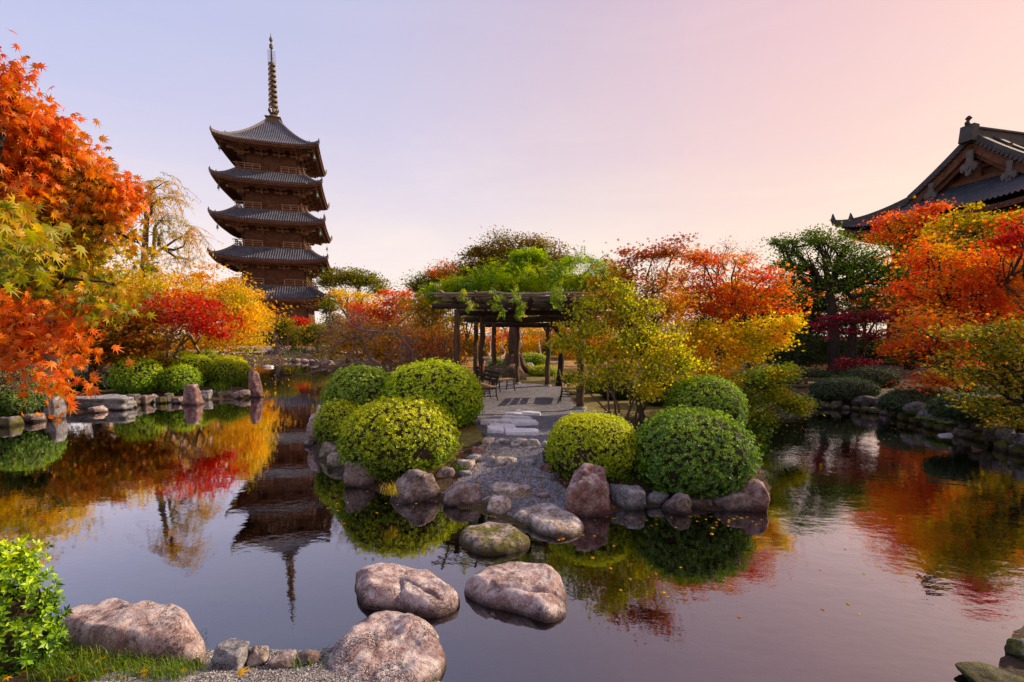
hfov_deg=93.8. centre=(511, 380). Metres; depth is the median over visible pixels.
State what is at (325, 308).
pine tree
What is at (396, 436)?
azalea bush
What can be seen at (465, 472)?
path stone
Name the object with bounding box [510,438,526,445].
path stone
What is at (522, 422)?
paving slab
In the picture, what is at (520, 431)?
paving slab
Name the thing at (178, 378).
azalea bush
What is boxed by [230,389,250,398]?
edging stone
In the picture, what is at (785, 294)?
background tree
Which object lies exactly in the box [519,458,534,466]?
path stone
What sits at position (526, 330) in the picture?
background tree
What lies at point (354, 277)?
umbrella tree
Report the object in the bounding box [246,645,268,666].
rock
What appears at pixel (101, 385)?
shrub
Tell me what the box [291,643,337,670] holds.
weed
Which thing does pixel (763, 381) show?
drooping maple
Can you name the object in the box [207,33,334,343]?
pagoda
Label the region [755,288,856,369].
understory tree
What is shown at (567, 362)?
leafy lawn
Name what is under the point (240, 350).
azalea bush
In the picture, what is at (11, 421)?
edging stone
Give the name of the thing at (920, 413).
wall stone
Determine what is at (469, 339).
background tree
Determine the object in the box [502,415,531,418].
paving slab
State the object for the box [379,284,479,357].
amber tree
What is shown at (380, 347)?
brown thicket tree
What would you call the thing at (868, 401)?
wall stone
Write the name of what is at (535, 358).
azalea bush
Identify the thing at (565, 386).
garden bench
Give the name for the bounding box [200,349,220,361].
azalea bush
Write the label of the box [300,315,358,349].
background tree
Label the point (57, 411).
rock
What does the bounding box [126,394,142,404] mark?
edging stone
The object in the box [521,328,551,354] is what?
young tree
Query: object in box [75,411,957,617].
floating leaves
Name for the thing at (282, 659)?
rock
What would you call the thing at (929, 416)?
wall stone
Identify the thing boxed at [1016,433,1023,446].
wall stone
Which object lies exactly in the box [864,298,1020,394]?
orange maple
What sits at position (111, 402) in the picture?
rock
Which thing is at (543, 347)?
background tree
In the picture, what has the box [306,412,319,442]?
rock
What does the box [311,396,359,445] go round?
azalea bush
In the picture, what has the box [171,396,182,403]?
edging stone
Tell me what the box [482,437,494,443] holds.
path stone
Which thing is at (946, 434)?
rock
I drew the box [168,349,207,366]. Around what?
azalea bush
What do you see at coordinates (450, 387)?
azalea bush
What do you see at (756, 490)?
rock
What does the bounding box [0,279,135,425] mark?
maple tree
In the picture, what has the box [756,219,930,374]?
great evergreen
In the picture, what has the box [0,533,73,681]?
azalea bush
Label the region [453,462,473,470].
weed
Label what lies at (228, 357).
azalea bush
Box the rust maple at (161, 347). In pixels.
[91,327,175,360]
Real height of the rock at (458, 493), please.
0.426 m
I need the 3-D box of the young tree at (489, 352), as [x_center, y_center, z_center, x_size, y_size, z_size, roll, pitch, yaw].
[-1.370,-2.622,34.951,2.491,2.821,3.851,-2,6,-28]
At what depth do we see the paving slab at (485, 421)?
10.44 m
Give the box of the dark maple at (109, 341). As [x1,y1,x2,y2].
[15,288,195,393]
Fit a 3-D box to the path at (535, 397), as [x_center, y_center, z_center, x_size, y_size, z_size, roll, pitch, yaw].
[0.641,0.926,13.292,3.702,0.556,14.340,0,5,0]
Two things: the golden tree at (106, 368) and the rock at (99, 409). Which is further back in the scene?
the golden tree at (106, 368)
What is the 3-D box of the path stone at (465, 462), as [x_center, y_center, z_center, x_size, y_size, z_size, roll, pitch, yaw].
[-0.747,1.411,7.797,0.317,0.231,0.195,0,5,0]
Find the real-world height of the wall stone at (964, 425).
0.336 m
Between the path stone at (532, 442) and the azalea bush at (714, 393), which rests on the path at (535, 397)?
the path stone at (532, 442)
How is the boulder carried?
on the ground at (1012, 664)
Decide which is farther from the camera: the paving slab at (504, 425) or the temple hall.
the temple hall
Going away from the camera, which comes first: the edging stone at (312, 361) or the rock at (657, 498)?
the rock at (657, 498)
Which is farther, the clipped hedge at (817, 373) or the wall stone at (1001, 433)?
the clipped hedge at (817, 373)
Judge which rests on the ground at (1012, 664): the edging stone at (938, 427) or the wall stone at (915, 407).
the edging stone at (938, 427)
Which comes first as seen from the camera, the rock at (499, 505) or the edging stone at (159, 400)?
the rock at (499, 505)
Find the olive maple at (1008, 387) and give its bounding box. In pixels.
[914,310,1023,429]
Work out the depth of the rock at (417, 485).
6.95 m
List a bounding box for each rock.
[21,412,47,421]
[38,395,66,419]
[65,394,137,410]
[87,405,108,412]
[181,384,204,404]
[211,638,249,670]
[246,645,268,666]
[248,369,263,396]
[268,649,297,668]
[298,649,319,665]
[304,439,313,445]
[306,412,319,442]
[318,441,339,458]
[326,451,344,469]
[343,460,379,487]
[389,469,439,503]
[443,481,481,506]
[481,496,490,502]
[487,495,510,514]
[489,481,530,498]
[565,463,611,516]
[610,483,645,509]
[646,491,668,504]
[661,492,691,514]
[688,493,712,508]
[712,489,751,510]
[739,479,769,511]
[937,433,953,436]
[955,661,1023,681]
[1004,638,1023,659]
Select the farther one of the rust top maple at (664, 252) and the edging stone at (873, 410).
the edging stone at (873, 410)
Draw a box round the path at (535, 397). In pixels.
[435,381,611,516]
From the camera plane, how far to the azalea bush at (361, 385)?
9.93 m
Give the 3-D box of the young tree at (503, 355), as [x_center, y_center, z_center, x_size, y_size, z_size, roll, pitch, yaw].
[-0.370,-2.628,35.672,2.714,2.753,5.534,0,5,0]
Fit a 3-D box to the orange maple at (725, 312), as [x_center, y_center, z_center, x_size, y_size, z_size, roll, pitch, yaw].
[5.851,-1.340,12.861,4.867,4.475,2.588,0,5,0]
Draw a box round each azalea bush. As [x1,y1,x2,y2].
[0,367,65,416]
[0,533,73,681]
[105,354,165,393]
[147,350,172,372]
[158,363,203,393]
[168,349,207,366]
[177,352,214,385]
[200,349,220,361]
[206,359,243,385]
[212,352,250,367]
[225,347,260,351]
[235,359,251,384]
[289,348,307,352]
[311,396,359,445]
[319,362,390,412]
[334,394,464,481]
[377,357,485,426]
[488,357,503,365]
[523,350,545,364]
[527,363,556,375]
[544,409,641,482]
[632,404,763,499]
[663,373,750,428]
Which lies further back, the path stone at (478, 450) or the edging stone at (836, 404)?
the edging stone at (836, 404)
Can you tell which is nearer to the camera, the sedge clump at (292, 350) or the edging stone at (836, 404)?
the edging stone at (836, 404)
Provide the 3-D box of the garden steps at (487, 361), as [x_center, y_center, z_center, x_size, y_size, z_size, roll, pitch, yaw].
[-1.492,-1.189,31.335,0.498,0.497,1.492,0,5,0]
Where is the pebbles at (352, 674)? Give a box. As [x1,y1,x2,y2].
[326,614,435,681]
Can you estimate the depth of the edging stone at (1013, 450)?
9.95 m
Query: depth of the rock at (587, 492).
6.39 m
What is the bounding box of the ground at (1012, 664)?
[0,334,1023,681]
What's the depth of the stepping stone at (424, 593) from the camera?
4.25 m
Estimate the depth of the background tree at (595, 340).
52.92 m
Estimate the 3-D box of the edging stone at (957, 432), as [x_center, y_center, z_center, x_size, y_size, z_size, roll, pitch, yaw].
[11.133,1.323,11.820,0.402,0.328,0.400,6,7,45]
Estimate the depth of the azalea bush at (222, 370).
19.70 m
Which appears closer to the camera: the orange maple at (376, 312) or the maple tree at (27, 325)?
the maple tree at (27, 325)
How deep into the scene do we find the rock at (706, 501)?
6.74 m
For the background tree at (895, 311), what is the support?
on the ground at (1012, 664)
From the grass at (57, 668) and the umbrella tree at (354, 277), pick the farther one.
the umbrella tree at (354, 277)
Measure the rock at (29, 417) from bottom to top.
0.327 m
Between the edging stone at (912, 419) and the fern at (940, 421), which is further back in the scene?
the edging stone at (912, 419)
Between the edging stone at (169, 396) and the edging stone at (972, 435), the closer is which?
the edging stone at (972, 435)
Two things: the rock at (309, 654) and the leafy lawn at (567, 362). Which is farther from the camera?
the leafy lawn at (567, 362)
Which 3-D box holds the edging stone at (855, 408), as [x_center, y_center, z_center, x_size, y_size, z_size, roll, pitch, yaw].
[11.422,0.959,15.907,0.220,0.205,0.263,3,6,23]
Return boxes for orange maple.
[332,287,417,367]
[640,245,825,374]
[661,308,809,387]
[858,222,1023,391]
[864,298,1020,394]
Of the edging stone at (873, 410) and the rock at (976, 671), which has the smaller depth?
the rock at (976, 671)
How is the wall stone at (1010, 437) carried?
on the edging stone at (1013, 450)
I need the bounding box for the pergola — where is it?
[429,290,610,409]
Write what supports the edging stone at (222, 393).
on the ground at (1012, 664)
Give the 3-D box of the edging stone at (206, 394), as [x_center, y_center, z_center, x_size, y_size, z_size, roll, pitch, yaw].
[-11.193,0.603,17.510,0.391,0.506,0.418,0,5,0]
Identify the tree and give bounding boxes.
[0,30,167,332]
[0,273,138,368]
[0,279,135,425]
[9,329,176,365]
[83,245,175,372]
[89,249,288,383]
[133,172,223,344]
[133,259,298,351]
[160,314,287,356]
[220,335,271,345]
[241,315,306,354]
[254,292,441,411]
[267,306,319,349]
[274,314,321,348]
[284,320,344,350]
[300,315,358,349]
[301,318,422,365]
[304,287,385,362]
[305,263,398,316]
[308,316,472,370]
[310,294,357,359]
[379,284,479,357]
[390,266,456,314]
[393,318,447,352]
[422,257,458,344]
[423,324,506,353]
[427,225,592,379]
[442,309,507,355]
[465,315,544,353]
[470,327,506,357]
[485,327,525,351]
[496,327,508,358]
[508,327,544,351]
[519,329,529,353]
[521,315,604,355]
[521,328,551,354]
[525,328,594,353]
[541,316,617,359]
[586,329,626,353]
[597,298,676,358]
[602,332,691,354]
[649,285,714,355]
[665,318,712,350]
[680,293,822,380]
[702,277,764,351]
[703,235,761,360]
[753,271,841,353]
[753,279,816,361]
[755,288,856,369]
[781,292,866,361]
[805,334,860,357]
[822,298,900,369]
[836,285,896,356]
[842,331,905,363]
[857,324,940,365]
[875,278,962,359]
[894,201,1023,374]
[898,333,1019,374]
[925,306,1023,359]
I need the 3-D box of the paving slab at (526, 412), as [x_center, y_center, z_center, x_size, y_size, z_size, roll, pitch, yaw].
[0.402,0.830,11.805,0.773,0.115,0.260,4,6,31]
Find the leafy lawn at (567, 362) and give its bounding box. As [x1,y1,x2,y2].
[420,351,836,375]
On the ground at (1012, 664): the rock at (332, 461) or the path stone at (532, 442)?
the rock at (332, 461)
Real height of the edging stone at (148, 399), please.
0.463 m
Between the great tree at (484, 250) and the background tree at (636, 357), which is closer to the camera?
the great tree at (484, 250)
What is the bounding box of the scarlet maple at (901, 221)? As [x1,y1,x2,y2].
[847,194,961,369]
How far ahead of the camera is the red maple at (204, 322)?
18.06 m
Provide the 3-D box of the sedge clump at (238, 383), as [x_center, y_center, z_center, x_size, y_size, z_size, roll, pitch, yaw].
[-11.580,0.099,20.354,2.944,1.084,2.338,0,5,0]
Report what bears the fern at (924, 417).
on the edging stone at (929, 424)
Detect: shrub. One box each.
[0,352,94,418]
[60,376,84,393]
[74,369,113,389]
[389,309,483,367]
[542,271,724,422]
[584,377,602,392]
[598,376,640,399]
[641,373,683,406]
[923,387,1022,423]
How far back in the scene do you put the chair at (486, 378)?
14.35 m
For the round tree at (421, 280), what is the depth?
52.49 m
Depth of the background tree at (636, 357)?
41.75 m
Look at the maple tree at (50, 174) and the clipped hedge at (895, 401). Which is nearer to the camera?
the maple tree at (50, 174)
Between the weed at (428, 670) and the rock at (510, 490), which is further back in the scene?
the rock at (510, 490)
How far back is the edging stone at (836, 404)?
16.17 m
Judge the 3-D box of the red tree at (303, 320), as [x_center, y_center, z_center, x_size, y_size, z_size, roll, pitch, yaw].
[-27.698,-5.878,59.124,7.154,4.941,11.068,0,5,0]
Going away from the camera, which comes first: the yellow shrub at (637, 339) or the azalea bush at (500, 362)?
the yellow shrub at (637, 339)
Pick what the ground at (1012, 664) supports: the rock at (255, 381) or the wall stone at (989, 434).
the rock at (255, 381)
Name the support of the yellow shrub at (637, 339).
on the ground at (1012, 664)
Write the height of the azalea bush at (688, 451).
1.344 m
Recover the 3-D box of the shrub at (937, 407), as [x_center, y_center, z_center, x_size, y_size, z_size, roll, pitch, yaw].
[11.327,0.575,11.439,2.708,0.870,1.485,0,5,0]
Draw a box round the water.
[0,362,1023,681]
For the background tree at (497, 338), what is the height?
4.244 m
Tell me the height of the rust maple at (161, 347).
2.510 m
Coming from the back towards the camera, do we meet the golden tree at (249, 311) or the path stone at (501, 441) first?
the golden tree at (249, 311)
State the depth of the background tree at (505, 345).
50.84 m
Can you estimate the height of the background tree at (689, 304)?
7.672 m
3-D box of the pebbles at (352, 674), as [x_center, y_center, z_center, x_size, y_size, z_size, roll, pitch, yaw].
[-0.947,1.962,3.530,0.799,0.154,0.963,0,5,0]
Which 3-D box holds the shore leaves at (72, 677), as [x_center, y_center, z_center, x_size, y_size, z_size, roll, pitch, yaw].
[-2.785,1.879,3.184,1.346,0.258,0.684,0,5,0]
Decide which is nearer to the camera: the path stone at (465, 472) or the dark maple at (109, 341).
the path stone at (465, 472)
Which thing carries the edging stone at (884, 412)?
on the ground at (1012, 664)
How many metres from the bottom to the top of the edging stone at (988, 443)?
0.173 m
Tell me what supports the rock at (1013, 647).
on the ground at (1012, 664)
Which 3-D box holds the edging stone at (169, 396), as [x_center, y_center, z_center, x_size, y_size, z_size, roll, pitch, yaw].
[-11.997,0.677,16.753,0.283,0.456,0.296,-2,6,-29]
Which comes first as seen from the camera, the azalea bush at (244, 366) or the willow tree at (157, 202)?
the azalea bush at (244, 366)
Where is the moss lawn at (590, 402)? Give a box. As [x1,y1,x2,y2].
[499,375,665,416]
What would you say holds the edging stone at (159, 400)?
in the water
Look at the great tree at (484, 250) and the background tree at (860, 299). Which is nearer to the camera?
the great tree at (484, 250)
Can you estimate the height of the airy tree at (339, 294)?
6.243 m
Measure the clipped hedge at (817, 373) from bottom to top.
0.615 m
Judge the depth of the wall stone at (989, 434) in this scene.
10.62 m
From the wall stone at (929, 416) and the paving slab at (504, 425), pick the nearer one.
the paving slab at (504, 425)
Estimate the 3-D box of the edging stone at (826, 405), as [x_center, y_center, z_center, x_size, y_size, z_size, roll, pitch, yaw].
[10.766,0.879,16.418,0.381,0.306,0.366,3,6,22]
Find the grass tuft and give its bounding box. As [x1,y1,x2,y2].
[379,482,400,495]
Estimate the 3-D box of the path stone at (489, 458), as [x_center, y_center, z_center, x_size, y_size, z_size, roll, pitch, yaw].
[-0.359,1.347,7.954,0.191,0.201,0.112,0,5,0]
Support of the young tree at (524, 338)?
on the leafy lawn at (567, 362)
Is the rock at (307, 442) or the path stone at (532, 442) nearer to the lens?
the path stone at (532, 442)
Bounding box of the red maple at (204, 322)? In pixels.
[114,286,265,360]
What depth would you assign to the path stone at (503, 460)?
7.82 m
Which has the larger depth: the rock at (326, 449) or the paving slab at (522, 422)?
the paving slab at (522, 422)
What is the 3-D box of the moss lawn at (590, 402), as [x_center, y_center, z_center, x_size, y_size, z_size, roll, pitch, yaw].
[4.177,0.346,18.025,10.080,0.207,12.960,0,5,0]
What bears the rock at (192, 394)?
in the water
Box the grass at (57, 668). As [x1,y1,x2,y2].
[18,627,215,681]
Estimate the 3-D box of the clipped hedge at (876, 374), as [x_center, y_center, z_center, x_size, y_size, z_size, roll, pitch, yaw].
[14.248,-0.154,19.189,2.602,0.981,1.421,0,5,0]
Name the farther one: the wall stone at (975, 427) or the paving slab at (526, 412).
the paving slab at (526, 412)
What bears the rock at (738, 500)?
on the ground at (1012, 664)
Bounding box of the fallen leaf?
[237,666,251,677]
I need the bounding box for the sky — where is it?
[0,0,1023,336]
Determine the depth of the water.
5.40 m
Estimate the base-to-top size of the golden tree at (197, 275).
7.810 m
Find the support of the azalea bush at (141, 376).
on the ground at (1012, 664)
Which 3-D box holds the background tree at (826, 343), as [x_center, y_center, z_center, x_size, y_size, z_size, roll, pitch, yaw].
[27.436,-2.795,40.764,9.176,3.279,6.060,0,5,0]
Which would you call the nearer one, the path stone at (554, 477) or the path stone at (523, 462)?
the path stone at (554, 477)
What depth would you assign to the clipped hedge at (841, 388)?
16.15 m
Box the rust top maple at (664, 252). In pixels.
[565,232,716,424]
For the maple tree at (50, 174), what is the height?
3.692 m
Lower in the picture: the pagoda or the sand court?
the sand court
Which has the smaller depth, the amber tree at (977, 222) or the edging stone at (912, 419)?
the edging stone at (912, 419)
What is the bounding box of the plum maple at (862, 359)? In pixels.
[803,308,906,370]
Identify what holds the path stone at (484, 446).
on the path at (535, 397)
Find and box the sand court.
[191,345,362,352]
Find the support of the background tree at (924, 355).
on the ground at (1012, 664)
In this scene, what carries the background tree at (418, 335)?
on the ground at (1012, 664)
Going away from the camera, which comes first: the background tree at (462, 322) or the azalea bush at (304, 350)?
the background tree at (462, 322)
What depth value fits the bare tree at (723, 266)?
35.44 m
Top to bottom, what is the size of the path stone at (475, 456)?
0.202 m
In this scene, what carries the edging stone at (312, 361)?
on the ground at (1012, 664)
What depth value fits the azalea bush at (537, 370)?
22.68 m
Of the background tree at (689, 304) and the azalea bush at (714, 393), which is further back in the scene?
the background tree at (689, 304)
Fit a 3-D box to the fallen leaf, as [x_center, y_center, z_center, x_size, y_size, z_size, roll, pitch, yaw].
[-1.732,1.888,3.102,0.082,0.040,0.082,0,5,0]
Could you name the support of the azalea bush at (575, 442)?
on the ground at (1012, 664)
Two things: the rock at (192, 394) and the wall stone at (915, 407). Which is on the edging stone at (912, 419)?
the wall stone at (915, 407)
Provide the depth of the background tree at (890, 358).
34.28 m
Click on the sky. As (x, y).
(595, 123)
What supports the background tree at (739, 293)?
on the ground at (1012, 664)
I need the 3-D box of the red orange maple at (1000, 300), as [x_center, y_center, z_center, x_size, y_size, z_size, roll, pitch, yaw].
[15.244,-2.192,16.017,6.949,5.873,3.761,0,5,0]
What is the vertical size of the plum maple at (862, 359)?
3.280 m
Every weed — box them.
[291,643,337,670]
[399,656,446,681]
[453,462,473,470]
[620,473,637,484]
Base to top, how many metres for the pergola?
3.098 m
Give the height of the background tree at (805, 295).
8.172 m
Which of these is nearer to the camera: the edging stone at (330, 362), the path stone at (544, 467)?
the path stone at (544, 467)
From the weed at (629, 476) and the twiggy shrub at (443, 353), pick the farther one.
the twiggy shrub at (443, 353)
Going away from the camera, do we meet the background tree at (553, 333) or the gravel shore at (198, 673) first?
the gravel shore at (198, 673)
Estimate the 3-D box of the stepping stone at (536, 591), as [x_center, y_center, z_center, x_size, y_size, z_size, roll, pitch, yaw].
[0.117,2.068,4.549,1.010,0.544,0.822,3,6,26]
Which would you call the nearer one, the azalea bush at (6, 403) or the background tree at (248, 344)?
the azalea bush at (6, 403)
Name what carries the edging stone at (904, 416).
on the ground at (1012, 664)
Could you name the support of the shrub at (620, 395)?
on the moss lawn at (590, 402)
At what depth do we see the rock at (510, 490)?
6.83 m
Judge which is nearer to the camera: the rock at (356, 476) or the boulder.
the boulder
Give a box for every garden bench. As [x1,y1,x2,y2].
[475,365,515,392]
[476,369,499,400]
[558,369,576,401]
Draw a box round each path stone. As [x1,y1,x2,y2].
[457,459,474,467]
[459,470,471,475]
[465,453,481,460]
[472,447,482,453]
[479,444,487,450]
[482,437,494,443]
[485,456,494,460]
[494,456,516,464]
[495,438,509,444]
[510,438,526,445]
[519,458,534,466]
[527,439,539,445]
[536,492,549,498]
[540,463,553,471]
[550,472,560,481]
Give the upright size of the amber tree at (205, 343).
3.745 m
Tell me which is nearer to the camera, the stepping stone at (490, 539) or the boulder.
the boulder
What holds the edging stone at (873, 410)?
on the ground at (1012, 664)
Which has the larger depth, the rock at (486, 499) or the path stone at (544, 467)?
the path stone at (544, 467)
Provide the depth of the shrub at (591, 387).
15.90 m
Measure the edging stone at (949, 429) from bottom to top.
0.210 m
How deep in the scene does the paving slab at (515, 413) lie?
11.61 m
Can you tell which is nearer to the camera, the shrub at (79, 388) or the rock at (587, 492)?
the rock at (587, 492)
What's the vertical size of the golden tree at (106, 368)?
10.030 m
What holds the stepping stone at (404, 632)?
on the gravel shore at (198, 673)
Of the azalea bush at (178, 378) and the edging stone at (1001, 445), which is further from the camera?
the azalea bush at (178, 378)
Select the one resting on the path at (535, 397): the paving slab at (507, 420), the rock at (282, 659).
the paving slab at (507, 420)
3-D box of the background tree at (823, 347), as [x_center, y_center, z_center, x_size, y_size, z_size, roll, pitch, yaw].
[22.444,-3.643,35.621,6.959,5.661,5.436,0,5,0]
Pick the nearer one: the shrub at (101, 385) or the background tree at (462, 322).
the shrub at (101, 385)
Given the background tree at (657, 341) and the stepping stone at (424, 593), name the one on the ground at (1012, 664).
the background tree at (657, 341)
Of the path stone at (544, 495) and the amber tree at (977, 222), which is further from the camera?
the amber tree at (977, 222)
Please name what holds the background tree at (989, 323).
on the ground at (1012, 664)
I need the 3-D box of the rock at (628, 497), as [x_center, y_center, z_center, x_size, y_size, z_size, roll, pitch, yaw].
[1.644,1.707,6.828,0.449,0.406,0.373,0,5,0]
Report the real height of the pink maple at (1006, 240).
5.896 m
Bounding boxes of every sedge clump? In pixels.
[208,380,232,391]
[225,371,265,389]
[274,347,309,356]
[552,371,574,382]
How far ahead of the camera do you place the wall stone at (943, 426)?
12.22 m
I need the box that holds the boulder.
[54,598,205,667]
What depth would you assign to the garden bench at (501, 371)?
16.77 m
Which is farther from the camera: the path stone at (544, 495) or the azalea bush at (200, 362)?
the azalea bush at (200, 362)
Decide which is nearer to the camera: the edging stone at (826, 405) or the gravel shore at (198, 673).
the gravel shore at (198, 673)
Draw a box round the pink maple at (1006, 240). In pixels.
[968,209,1023,356]
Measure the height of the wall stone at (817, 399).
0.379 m
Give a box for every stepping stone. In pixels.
[326,610,445,681]
[355,562,459,617]
[459,522,529,555]
[464,562,566,622]
[512,503,583,537]
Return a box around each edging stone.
[0,416,24,426]
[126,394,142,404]
[141,395,153,404]
[155,397,166,403]
[164,393,173,402]
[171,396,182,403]
[200,390,212,399]
[217,391,232,396]
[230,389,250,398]
[308,359,318,363]
[320,360,334,365]
[820,401,831,408]
[830,400,841,408]
[852,406,859,410]
[861,406,869,412]
[868,407,881,413]
[879,409,890,415]
[897,412,910,420]
[908,417,918,423]
[923,421,937,428]
[934,423,945,431]
[946,427,953,432]
[952,427,973,437]
[963,432,981,439]
[984,441,993,445]
[993,439,1010,452]
[1008,444,1023,455]
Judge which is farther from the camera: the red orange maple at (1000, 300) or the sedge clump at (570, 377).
the sedge clump at (570, 377)
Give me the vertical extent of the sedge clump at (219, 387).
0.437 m
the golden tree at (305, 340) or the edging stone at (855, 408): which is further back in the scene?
the golden tree at (305, 340)
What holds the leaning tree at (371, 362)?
on the ground at (1012, 664)
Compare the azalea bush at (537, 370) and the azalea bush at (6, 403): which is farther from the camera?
the azalea bush at (537, 370)
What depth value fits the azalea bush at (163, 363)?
21.99 m
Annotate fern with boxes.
[915,416,939,421]
[931,419,955,423]
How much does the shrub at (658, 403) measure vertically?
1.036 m
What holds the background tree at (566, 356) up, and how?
on the ground at (1012, 664)
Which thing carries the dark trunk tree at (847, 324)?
on the ground at (1012, 664)
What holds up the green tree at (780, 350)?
on the ground at (1012, 664)
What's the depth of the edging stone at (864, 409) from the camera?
15.49 m
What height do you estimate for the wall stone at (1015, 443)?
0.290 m
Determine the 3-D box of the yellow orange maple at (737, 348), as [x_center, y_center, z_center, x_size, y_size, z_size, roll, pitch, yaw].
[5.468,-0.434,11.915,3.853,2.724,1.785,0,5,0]
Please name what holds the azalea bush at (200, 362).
on the ground at (1012, 664)
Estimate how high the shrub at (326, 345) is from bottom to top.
3.375 m
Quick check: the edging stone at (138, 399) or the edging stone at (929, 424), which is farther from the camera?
the edging stone at (138, 399)
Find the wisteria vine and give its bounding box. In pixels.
[413,245,635,385]
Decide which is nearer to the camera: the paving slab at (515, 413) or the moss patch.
the moss patch
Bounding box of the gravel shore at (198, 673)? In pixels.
[84,647,440,681]
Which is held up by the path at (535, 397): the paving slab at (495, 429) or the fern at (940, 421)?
the paving slab at (495, 429)
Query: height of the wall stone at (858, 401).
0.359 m
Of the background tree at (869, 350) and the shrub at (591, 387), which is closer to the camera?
the shrub at (591, 387)
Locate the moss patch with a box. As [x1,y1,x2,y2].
[425,424,482,473]
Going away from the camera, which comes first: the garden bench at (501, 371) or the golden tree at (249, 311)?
the garden bench at (501, 371)
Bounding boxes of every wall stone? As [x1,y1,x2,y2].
[812,396,821,402]
[851,396,869,405]
[860,396,874,406]
[901,401,928,416]
[915,408,928,422]
[925,412,939,422]
[940,418,957,429]
[958,420,970,428]
[972,420,989,430]
[983,422,1015,441]
[995,425,1014,439]
[1005,433,1015,443]
[1011,438,1017,446]
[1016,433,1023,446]
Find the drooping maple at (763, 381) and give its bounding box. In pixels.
[716,359,824,442]
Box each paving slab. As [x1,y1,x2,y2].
[480,419,500,424]
[487,425,504,433]
[489,423,515,428]
[500,418,513,423]
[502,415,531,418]
[505,411,522,415]
[505,427,538,434]
[512,418,538,425]
[516,410,540,415]
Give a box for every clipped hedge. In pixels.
[782,367,835,377]
[807,376,882,400]
[836,364,903,387]
[877,385,950,413]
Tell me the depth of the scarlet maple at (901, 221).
28.69 m
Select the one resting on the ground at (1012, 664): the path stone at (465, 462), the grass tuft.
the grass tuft
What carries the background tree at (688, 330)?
on the ground at (1012, 664)
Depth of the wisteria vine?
13.63 m
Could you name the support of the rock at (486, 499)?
on the ground at (1012, 664)
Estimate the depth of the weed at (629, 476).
7.21 m
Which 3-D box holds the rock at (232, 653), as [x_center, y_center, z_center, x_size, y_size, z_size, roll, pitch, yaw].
[-1.974,1.962,3.370,0.239,0.208,0.211,0,5,0]
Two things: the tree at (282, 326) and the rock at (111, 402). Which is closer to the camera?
the rock at (111, 402)
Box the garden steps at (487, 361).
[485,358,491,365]
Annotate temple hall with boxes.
[831,115,1023,361]
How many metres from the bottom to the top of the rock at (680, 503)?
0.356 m
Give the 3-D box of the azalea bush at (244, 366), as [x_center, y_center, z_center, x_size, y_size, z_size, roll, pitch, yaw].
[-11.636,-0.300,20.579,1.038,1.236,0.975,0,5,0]
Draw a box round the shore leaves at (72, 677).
[1,651,186,681]

